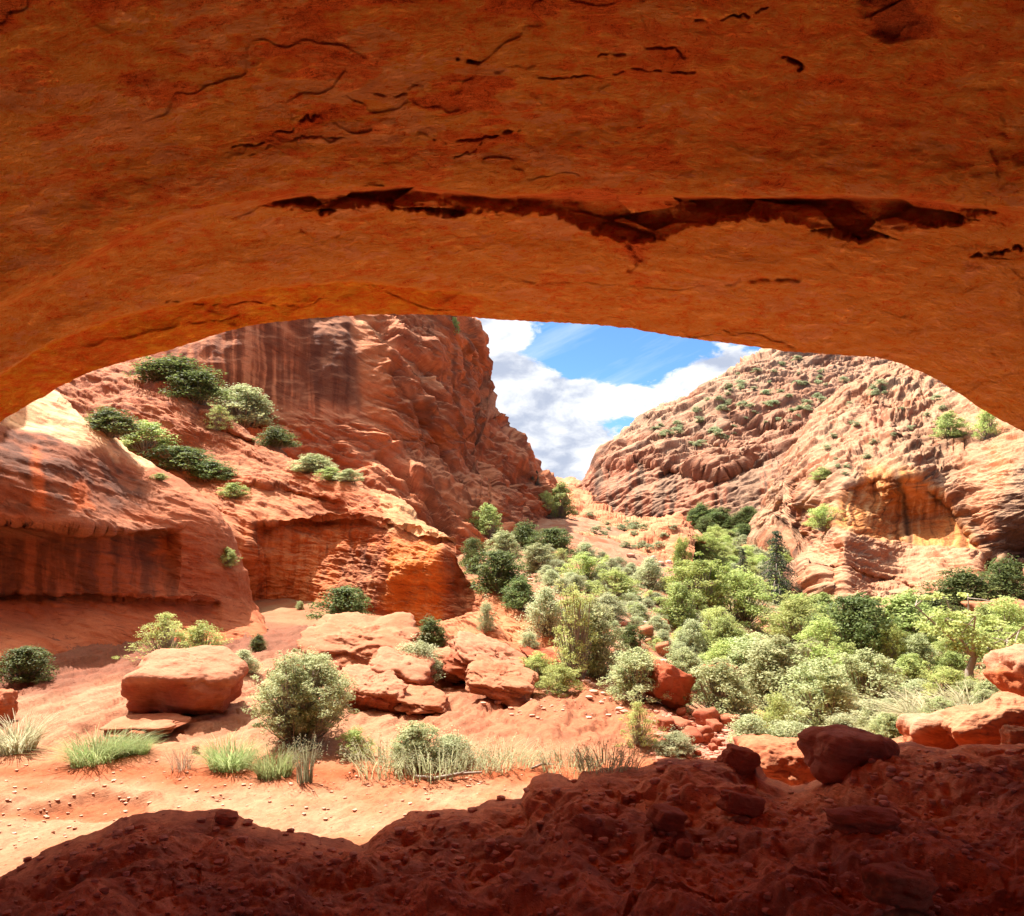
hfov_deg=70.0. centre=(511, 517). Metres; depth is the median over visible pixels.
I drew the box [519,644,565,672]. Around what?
ledge block
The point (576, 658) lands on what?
rabbitbrush
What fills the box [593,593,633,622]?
sagebrush
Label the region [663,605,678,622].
sagebrush
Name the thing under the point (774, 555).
conifer tree
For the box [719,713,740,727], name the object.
rubble stone
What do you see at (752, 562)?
green shrub
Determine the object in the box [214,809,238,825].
stone
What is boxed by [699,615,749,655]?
scrub oak
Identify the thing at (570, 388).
sky
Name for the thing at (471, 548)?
scrub oak
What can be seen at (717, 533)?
green shrub
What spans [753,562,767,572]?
sagebrush
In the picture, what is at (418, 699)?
ledge block
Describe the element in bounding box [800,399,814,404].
shrub
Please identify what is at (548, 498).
green shrub
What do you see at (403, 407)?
cliff wall
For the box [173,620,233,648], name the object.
green shrub
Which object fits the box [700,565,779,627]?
green shrub
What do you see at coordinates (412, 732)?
desert shrub
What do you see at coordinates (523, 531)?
scrub oak
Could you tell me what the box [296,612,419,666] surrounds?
ledge block
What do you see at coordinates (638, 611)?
sagebrush
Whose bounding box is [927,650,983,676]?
scrub oak
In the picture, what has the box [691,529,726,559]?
green shrub
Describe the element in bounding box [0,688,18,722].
boulder
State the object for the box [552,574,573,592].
sagebrush
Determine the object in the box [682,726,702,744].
rubble stone
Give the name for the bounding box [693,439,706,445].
shrub
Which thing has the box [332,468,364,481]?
desert shrub
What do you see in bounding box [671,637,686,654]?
sagebrush
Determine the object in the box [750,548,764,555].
sagebrush
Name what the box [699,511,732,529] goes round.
scrub oak
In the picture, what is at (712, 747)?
rubble stone
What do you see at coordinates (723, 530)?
green shrub
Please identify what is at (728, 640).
scrub oak
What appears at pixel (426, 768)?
weed clump
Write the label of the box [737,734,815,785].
rock
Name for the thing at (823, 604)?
scrub oak
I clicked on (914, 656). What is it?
scrub oak
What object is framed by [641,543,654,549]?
shrub
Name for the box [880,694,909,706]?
desert shrub
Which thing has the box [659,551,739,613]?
green shrub
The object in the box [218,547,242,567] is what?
scrub oak
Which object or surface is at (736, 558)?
green shrub
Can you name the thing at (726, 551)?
green shrub
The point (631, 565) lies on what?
sagebrush
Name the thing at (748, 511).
scrub oak
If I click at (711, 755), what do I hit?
gravel
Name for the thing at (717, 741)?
rubble stone
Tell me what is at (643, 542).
shrub
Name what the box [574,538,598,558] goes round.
sagebrush
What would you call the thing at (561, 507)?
scrub oak
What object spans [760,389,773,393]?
shrub
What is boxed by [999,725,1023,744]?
rock
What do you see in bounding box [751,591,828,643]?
green shrub
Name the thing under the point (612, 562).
sagebrush
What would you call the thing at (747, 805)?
stone
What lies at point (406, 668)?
ledge block
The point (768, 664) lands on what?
desert shrub
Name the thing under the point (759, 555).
green shrub
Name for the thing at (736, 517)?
scrub oak
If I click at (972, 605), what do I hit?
boulder
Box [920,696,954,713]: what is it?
desert shrub
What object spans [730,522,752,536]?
scrub oak
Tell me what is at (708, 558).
green shrub
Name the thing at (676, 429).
shrub
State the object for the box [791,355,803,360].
shrub
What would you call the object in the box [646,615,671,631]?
sagebrush
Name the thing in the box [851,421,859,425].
shrub
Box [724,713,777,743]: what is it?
sagebrush
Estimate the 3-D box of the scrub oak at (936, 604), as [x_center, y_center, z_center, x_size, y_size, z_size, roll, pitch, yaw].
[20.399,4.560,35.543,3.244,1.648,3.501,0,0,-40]
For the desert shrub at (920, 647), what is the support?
on the ground at (80, 691)
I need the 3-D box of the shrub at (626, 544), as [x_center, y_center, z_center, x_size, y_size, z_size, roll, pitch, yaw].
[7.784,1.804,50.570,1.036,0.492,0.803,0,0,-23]
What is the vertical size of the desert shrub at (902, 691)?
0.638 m
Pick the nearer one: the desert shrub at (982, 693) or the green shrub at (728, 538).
the desert shrub at (982, 693)
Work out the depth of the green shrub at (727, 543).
61.98 m
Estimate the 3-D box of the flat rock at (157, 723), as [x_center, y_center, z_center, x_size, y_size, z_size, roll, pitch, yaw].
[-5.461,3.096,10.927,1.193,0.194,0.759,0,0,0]
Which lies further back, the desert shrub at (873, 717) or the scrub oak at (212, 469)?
the scrub oak at (212, 469)
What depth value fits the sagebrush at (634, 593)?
29.51 m
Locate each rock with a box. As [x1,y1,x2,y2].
[99,713,190,737]
[636,624,653,638]
[645,638,651,643]
[655,641,670,655]
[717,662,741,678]
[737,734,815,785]
[896,710,957,748]
[938,691,1023,745]
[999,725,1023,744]
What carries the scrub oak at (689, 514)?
on the canyon hill
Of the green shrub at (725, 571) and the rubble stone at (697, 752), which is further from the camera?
the green shrub at (725, 571)
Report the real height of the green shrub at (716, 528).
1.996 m
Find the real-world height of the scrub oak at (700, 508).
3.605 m
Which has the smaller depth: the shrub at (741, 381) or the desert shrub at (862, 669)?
the desert shrub at (862, 669)
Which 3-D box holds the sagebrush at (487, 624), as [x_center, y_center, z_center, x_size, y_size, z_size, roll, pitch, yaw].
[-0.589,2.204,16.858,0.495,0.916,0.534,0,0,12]
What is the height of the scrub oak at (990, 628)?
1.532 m
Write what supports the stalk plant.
on the ground at (80, 691)
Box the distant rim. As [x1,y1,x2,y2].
[555,477,580,483]
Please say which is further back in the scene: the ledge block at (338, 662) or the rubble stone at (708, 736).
the ledge block at (338, 662)
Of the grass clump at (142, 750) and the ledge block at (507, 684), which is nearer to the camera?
the grass clump at (142, 750)
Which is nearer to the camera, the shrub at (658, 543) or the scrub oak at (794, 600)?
the scrub oak at (794, 600)
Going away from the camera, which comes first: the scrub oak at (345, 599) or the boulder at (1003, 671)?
the boulder at (1003, 671)
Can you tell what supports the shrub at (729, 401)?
on the canyon hill
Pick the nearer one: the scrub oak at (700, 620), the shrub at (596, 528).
the scrub oak at (700, 620)
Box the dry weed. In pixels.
[160,742,208,771]
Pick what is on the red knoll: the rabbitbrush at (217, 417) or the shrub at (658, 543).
the shrub at (658, 543)
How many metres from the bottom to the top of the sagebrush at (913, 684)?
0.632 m
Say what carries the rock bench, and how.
on the ground at (80, 691)
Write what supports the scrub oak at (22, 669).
on the ground at (80, 691)
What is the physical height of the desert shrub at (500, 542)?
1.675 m
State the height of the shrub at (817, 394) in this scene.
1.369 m
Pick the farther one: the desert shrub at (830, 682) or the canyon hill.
the canyon hill
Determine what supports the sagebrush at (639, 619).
on the ground at (80, 691)
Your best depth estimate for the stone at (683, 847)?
3.75 m
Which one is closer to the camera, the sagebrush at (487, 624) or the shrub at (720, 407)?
the sagebrush at (487, 624)
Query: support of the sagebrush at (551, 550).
on the ground at (80, 691)
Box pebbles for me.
[0,759,642,854]
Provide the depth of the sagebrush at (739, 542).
69.88 m
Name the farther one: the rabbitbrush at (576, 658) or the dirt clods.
the rabbitbrush at (576, 658)
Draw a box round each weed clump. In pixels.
[339,728,441,780]
[379,728,476,783]
[431,737,514,776]
[463,732,552,774]
[530,738,614,777]
[568,736,655,773]
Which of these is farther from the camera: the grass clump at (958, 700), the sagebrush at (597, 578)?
the sagebrush at (597, 578)
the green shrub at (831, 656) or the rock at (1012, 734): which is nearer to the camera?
the rock at (1012, 734)
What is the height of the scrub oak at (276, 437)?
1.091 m
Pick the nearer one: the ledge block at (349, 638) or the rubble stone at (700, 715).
the rubble stone at (700, 715)
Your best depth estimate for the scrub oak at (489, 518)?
45.56 m
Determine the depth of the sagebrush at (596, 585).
28.93 m
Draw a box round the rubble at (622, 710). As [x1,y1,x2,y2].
[480,553,730,719]
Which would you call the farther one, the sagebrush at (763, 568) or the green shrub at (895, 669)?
the sagebrush at (763, 568)
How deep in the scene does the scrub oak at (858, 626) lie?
24.37 m
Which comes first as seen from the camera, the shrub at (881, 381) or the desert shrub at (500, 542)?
the desert shrub at (500, 542)
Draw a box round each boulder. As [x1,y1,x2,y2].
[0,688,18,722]
[121,645,248,715]
[644,659,696,709]
[797,724,899,784]
[961,598,1023,617]
[983,643,1023,696]
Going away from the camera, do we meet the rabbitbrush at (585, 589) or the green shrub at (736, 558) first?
the rabbitbrush at (585, 589)
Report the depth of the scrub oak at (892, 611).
31.39 m
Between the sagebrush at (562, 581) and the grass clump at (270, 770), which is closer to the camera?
the grass clump at (270, 770)
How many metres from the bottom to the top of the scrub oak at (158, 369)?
1.440 m
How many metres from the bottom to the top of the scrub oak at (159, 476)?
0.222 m
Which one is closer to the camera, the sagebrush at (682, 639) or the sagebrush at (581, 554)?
the sagebrush at (682, 639)
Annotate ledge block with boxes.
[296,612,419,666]
[297,655,341,674]
[338,664,408,714]
[368,646,436,685]
[394,683,449,714]
[433,647,462,682]
[442,631,528,681]
[465,654,539,706]
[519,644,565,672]
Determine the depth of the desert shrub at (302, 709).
10.41 m
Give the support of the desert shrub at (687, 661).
on the ground at (80, 691)
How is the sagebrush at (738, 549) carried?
on the ground at (80, 691)
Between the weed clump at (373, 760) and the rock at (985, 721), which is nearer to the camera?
the rock at (985, 721)
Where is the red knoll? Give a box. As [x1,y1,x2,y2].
[554,482,705,565]
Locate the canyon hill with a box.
[579,348,895,529]
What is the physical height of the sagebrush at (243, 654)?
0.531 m
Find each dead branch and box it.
[414,770,481,780]
[531,758,552,768]
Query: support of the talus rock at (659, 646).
on the ground at (80, 691)
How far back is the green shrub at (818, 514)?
53.99 m
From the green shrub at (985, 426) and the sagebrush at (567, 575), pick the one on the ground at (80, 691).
the sagebrush at (567, 575)
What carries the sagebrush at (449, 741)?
on the ground at (80, 691)
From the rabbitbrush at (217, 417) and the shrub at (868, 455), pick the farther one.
the shrub at (868, 455)
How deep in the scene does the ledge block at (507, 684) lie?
13.13 m
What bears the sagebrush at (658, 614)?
on the ground at (80, 691)
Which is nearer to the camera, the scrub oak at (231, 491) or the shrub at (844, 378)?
the scrub oak at (231, 491)
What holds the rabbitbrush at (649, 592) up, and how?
on the ground at (80, 691)
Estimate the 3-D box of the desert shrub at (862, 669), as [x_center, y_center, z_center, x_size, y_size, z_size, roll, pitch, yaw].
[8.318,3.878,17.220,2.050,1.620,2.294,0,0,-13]
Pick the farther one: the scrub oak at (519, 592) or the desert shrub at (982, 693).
the scrub oak at (519, 592)
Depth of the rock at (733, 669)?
17.09 m
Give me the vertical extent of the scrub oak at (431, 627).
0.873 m
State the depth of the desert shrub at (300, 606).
23.39 m
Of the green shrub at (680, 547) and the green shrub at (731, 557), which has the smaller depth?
the green shrub at (680, 547)
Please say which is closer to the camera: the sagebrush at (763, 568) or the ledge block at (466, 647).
the ledge block at (466, 647)
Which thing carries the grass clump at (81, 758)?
on the ground at (80, 691)
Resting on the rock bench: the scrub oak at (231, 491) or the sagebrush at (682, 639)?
the scrub oak at (231, 491)
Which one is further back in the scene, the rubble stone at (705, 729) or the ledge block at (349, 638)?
the ledge block at (349, 638)
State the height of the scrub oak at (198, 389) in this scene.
1.587 m
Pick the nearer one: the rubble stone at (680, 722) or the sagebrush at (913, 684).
the rubble stone at (680, 722)
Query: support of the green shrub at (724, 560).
on the ground at (80, 691)
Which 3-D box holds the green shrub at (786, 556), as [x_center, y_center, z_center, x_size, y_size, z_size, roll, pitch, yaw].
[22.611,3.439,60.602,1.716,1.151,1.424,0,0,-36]
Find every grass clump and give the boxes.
[0,707,75,755]
[12,724,161,768]
[79,727,173,758]
[107,735,164,755]
[179,730,289,772]
[227,740,315,780]
[841,686,952,715]
[870,679,993,712]
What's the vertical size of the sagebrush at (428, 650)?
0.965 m
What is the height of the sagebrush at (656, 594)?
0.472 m
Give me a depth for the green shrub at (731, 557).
52.53 m
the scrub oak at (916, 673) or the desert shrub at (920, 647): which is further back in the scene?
the desert shrub at (920, 647)
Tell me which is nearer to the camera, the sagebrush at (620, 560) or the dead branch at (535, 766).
the dead branch at (535, 766)
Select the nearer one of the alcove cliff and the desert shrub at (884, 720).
the desert shrub at (884, 720)
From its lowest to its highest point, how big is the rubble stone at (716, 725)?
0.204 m
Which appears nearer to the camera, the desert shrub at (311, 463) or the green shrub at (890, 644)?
the green shrub at (890, 644)
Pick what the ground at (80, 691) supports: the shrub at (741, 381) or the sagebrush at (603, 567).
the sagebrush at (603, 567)
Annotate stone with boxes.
[127,730,148,741]
[192,745,198,751]
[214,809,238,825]
[646,803,687,832]
[656,715,674,731]
[671,716,692,733]
[675,838,693,857]
[676,707,686,716]
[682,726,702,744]
[692,707,719,725]
[694,750,701,755]
[696,725,713,740]
[703,732,714,742]
[706,719,723,732]
[708,743,717,750]
[711,738,721,745]
[716,789,765,817]
[717,743,760,775]
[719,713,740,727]
[733,734,754,744]
[824,805,901,834]
[860,862,938,911]
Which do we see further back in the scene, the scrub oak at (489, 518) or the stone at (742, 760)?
the scrub oak at (489, 518)
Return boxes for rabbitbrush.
[111,613,195,660]
[203,405,237,430]
[548,579,598,679]
[550,548,569,560]
[583,580,598,591]
[616,701,665,748]
[642,590,663,599]
[646,638,672,650]
[670,626,687,639]
[698,606,740,639]
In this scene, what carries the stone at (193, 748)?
on the ground at (80, 691)
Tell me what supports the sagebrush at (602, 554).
on the ground at (80, 691)
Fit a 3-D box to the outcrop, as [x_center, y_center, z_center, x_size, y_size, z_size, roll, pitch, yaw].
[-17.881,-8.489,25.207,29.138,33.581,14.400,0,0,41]
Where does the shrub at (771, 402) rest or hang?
on the canyon hill
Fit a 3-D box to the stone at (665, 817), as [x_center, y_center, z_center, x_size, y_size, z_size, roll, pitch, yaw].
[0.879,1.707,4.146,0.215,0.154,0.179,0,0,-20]
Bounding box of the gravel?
[649,710,760,759]
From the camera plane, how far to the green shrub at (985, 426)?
60.38 m
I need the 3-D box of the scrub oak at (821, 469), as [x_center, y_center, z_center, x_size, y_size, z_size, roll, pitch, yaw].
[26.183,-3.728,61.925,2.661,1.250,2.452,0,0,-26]
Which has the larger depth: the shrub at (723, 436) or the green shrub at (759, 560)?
the shrub at (723, 436)
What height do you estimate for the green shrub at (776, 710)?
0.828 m
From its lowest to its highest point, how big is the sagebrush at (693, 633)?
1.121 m
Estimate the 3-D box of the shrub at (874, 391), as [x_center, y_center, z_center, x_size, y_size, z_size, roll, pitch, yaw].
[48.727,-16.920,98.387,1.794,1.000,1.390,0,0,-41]
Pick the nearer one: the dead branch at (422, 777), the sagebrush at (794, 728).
the dead branch at (422, 777)
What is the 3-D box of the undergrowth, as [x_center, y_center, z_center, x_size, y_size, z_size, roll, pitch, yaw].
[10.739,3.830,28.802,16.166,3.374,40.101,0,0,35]
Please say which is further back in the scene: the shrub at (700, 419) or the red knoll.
the shrub at (700, 419)
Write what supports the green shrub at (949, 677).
on the ground at (80, 691)
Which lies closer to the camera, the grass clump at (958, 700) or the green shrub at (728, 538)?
the grass clump at (958, 700)
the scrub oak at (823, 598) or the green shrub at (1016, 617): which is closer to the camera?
the green shrub at (1016, 617)
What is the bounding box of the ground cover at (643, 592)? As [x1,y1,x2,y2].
[561,541,789,654]
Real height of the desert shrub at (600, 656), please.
1.786 m
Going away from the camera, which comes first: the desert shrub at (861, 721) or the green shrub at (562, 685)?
the desert shrub at (861, 721)
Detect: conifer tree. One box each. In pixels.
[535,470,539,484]
[734,549,750,571]
[757,530,806,605]
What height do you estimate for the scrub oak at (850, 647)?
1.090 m
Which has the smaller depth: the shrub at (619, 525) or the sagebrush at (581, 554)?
the sagebrush at (581, 554)
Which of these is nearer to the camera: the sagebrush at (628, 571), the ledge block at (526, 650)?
the ledge block at (526, 650)
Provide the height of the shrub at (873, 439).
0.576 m
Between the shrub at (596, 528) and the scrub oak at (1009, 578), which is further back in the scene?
the shrub at (596, 528)
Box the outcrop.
[0,390,267,670]
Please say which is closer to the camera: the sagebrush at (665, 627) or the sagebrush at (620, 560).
the sagebrush at (665, 627)
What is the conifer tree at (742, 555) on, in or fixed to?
on the ground at (80, 691)
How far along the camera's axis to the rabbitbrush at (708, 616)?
23.23 m
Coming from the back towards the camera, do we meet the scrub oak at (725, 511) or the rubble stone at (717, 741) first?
the scrub oak at (725, 511)
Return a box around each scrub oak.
[0,645,59,683]
[84,406,149,437]
[119,419,180,453]
[123,353,226,382]
[137,445,219,471]
[150,473,167,480]
[153,369,244,405]
[182,458,240,481]
[215,482,251,498]
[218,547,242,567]
[248,633,267,651]
[252,425,301,448]
[305,584,374,620]
[312,466,341,480]
[416,615,449,647]
[452,316,459,334]
[459,536,488,571]
[462,548,540,594]
[466,503,505,538]
[497,573,537,610]
[507,519,545,548]
[524,526,576,555]
[547,480,576,517]
[613,623,649,653]
[650,579,708,627]
[685,509,698,524]
[686,512,703,524]
[691,500,709,522]
[691,607,737,638]
[694,515,716,535]
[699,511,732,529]
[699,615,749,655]
[710,505,734,527]
[712,515,728,529]
[715,629,744,652]
[716,636,746,657]
[725,511,749,526]
[725,529,736,539]
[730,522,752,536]
[737,505,758,523]
[776,592,806,616]
[798,591,903,664]
[799,592,843,619]
[803,593,830,618]
[805,601,840,646]
[808,466,830,480]
[837,643,859,663]
[870,589,946,644]
[883,604,918,637]
[891,654,941,686]
[899,653,927,682]
[909,563,1011,608]
[909,593,966,625]
[926,614,966,648]
[926,632,979,664]
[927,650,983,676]
[928,410,972,438]
[970,602,998,631]
[975,553,1023,600]
[976,614,1004,635]
[982,628,1023,667]
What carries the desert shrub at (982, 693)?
on the ground at (80, 691)
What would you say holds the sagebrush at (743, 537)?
on the ground at (80, 691)
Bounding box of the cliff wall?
[149,314,558,554]
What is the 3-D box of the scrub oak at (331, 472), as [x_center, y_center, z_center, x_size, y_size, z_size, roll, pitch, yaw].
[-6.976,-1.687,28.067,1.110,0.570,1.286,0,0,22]
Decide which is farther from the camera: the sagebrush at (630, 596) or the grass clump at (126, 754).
the sagebrush at (630, 596)
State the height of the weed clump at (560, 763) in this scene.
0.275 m
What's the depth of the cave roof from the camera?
5.77 m
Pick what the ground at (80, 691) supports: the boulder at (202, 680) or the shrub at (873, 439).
the boulder at (202, 680)
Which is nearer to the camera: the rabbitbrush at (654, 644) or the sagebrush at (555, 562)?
the rabbitbrush at (654, 644)
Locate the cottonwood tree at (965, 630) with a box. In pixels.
[911,591,1023,681]
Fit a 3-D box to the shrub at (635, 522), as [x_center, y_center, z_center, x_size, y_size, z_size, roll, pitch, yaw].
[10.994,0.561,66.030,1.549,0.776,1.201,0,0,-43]
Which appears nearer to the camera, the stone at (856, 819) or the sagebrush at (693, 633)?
the stone at (856, 819)
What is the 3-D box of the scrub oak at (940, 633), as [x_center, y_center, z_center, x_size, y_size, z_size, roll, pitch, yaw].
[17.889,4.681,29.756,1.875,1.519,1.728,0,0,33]
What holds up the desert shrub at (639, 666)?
on the ground at (80, 691)
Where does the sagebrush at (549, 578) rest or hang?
on the ground at (80, 691)
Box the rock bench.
[54,356,569,677]
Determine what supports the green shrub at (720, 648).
on the ground at (80, 691)
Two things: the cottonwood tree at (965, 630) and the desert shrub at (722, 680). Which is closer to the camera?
the desert shrub at (722, 680)
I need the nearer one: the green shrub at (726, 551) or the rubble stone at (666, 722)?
the rubble stone at (666, 722)
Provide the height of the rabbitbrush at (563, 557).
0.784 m
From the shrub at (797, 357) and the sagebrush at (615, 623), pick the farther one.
the shrub at (797, 357)
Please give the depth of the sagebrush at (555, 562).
34.41 m
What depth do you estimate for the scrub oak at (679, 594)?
24.98 m
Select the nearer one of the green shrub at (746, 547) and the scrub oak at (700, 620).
the scrub oak at (700, 620)
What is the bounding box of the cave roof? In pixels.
[0,0,1023,431]
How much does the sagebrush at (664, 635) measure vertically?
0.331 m
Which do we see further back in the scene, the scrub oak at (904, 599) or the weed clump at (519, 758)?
the scrub oak at (904, 599)
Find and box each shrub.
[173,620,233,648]
[208,382,279,428]
[241,645,359,747]
[287,453,339,472]
[295,601,303,608]
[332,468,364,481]
[335,725,377,760]
[382,720,454,769]
[484,530,524,557]
[517,543,563,571]
[518,650,558,685]
[534,662,585,696]
[538,491,556,510]
[554,597,634,679]
[555,552,608,582]
[584,567,642,601]
[586,525,606,533]
[595,646,673,701]
[614,523,624,529]
[619,541,631,546]
[626,520,639,527]
[627,524,638,529]
[629,529,637,534]
[636,523,649,529]
[636,540,645,547]
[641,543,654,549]
[654,541,665,546]
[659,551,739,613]
[662,429,673,434]
[663,646,703,687]
[668,426,683,433]
[671,535,692,580]
[681,658,765,717]
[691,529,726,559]
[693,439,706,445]
[695,416,705,421]
[695,552,715,562]
[698,637,744,678]
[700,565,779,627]
[702,524,728,537]
[702,529,725,540]
[711,428,722,434]
[711,632,793,687]
[714,433,727,438]
[715,404,730,410]
[717,546,734,557]
[717,555,732,569]
[719,534,737,546]
[719,566,733,574]
[720,529,736,538]
[724,399,732,404]
[724,542,737,552]
[725,554,738,561]
[728,556,743,567]
[734,379,746,386]
[734,634,827,712]
[737,549,756,563]
[740,544,754,553]
[745,557,757,568]
[747,566,760,576]
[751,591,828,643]
[753,553,768,563]
[753,555,774,568]
[753,691,801,733]
[758,654,863,725]
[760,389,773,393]
[761,400,772,406]
[780,553,793,561]
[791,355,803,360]
[791,613,854,667]
[793,641,852,681]
[799,405,812,409]
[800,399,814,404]
[801,503,846,530]
[811,392,823,397]
[817,396,827,401]
[832,647,922,704]
[838,376,849,381]
[848,697,869,717]
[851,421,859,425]
[853,706,889,731]
[856,660,912,683]
[860,453,872,458]
[860,711,890,733]
[865,711,900,737]
[866,438,879,443]
[869,388,880,395]
[870,615,907,666]
[870,713,901,737]
[874,379,887,383]
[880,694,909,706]
[886,633,945,672]
[890,684,915,705]
[891,681,921,702]
[918,666,979,698]
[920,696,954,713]
[929,394,943,399]
[937,404,948,409]
[944,679,980,699]
[966,689,996,703]
[970,679,1001,696]
[971,409,1000,439]
[973,596,1023,649]
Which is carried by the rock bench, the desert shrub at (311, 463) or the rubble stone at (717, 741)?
the desert shrub at (311, 463)
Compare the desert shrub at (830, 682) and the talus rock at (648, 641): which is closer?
the desert shrub at (830, 682)
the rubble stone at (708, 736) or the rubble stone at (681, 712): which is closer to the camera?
the rubble stone at (708, 736)
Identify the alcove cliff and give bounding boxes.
[747,362,1023,614]
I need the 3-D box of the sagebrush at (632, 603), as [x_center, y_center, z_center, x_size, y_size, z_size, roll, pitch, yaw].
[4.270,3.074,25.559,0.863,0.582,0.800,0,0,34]
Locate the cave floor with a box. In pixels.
[0,741,1023,915]
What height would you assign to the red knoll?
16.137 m
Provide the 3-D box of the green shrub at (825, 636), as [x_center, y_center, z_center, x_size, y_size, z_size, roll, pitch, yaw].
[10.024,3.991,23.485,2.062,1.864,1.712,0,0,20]
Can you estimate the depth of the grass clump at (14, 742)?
10.23 m
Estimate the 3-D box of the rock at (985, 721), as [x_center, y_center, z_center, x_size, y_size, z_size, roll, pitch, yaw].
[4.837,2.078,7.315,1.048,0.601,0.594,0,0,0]
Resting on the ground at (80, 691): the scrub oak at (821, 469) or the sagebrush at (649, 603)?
the sagebrush at (649, 603)
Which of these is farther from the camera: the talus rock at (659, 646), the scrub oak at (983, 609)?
the scrub oak at (983, 609)
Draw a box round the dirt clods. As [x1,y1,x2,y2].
[0,749,1023,915]
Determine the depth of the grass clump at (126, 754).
9.94 m
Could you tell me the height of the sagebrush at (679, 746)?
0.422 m
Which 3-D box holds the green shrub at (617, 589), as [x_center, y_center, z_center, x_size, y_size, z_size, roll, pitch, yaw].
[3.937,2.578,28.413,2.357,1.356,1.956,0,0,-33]
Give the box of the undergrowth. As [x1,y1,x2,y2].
[695,579,999,740]
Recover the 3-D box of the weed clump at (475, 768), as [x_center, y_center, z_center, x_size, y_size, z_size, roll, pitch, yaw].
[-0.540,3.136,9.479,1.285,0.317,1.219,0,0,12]
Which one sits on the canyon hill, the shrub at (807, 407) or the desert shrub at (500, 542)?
the shrub at (807, 407)
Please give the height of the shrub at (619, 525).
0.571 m
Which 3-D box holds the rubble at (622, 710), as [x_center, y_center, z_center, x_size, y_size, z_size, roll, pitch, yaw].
[4.804,3.256,38.076,13.116,2.522,52.972,0,0,17]
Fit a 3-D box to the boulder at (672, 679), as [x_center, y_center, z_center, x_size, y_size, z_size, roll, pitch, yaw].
[2.903,3.132,13.614,0.941,0.958,0.765,0,0,-26]
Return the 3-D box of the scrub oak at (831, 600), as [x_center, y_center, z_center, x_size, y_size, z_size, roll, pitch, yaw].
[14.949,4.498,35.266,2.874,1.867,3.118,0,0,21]
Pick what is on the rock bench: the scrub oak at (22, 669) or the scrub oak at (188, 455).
the scrub oak at (188, 455)
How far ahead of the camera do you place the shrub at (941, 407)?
82.77 m
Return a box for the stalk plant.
[278,734,327,784]
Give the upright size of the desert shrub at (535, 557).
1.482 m
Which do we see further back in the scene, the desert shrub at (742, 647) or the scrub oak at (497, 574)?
the scrub oak at (497, 574)
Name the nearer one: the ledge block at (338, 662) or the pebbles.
the pebbles
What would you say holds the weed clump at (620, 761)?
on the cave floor
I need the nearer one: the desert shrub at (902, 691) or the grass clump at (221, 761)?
the grass clump at (221, 761)
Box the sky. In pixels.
[475,317,760,480]
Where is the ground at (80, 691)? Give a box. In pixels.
[0,515,1000,876]
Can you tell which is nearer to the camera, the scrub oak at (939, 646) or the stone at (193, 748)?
the stone at (193, 748)
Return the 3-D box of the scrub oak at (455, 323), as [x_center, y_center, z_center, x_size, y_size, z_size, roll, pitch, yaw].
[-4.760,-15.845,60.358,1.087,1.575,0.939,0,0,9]
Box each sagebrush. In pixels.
[235,648,264,674]
[395,632,445,680]
[426,727,478,772]
[475,595,497,632]
[514,586,567,637]
[517,627,539,648]
[533,565,557,580]
[538,569,560,587]
[542,547,556,559]
[543,556,565,571]
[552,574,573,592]
[555,562,567,571]
[563,570,580,582]
[565,569,592,592]
[573,550,591,559]
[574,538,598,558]
[590,572,610,584]
[590,578,603,590]
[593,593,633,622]
[594,562,609,572]
[596,549,608,559]
[604,557,619,572]
[606,618,619,627]
[610,553,626,568]
[619,567,633,577]
[620,589,639,604]
[623,562,640,575]
[626,598,643,610]
[627,602,648,619]
[627,613,647,626]
[630,556,667,589]
[632,590,643,599]
[642,597,654,607]
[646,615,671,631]
[647,592,664,602]
[652,724,702,758]
[655,608,667,617]
[656,621,672,632]
[656,629,670,640]
[657,632,670,641]
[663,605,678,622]
[669,618,709,652]
[670,635,693,651]
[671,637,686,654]
[690,643,705,655]
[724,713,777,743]
[732,537,743,547]
[734,546,744,554]
[739,534,746,543]
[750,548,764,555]
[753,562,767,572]
[757,561,773,574]
[768,714,811,737]
[818,707,859,727]
[837,691,915,729]
[902,679,932,699]
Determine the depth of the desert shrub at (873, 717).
10.52 m
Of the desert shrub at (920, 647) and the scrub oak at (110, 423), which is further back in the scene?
the desert shrub at (920, 647)
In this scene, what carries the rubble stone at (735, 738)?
on the ground at (80, 691)
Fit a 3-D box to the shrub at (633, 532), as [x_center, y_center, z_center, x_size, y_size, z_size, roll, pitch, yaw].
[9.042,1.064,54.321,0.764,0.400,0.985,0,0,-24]
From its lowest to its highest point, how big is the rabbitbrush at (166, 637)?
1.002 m
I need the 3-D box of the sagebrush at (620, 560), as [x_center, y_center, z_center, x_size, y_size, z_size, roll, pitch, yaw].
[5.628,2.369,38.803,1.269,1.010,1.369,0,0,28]
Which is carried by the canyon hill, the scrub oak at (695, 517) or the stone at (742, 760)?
the scrub oak at (695, 517)
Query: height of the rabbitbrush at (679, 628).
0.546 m
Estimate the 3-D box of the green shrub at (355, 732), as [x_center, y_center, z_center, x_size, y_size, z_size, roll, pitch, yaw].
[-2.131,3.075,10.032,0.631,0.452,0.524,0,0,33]
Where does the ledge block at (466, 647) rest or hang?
on the ground at (80, 691)
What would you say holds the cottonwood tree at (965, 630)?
on the ground at (80, 691)
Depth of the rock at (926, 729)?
7.42 m
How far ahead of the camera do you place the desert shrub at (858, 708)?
14.47 m

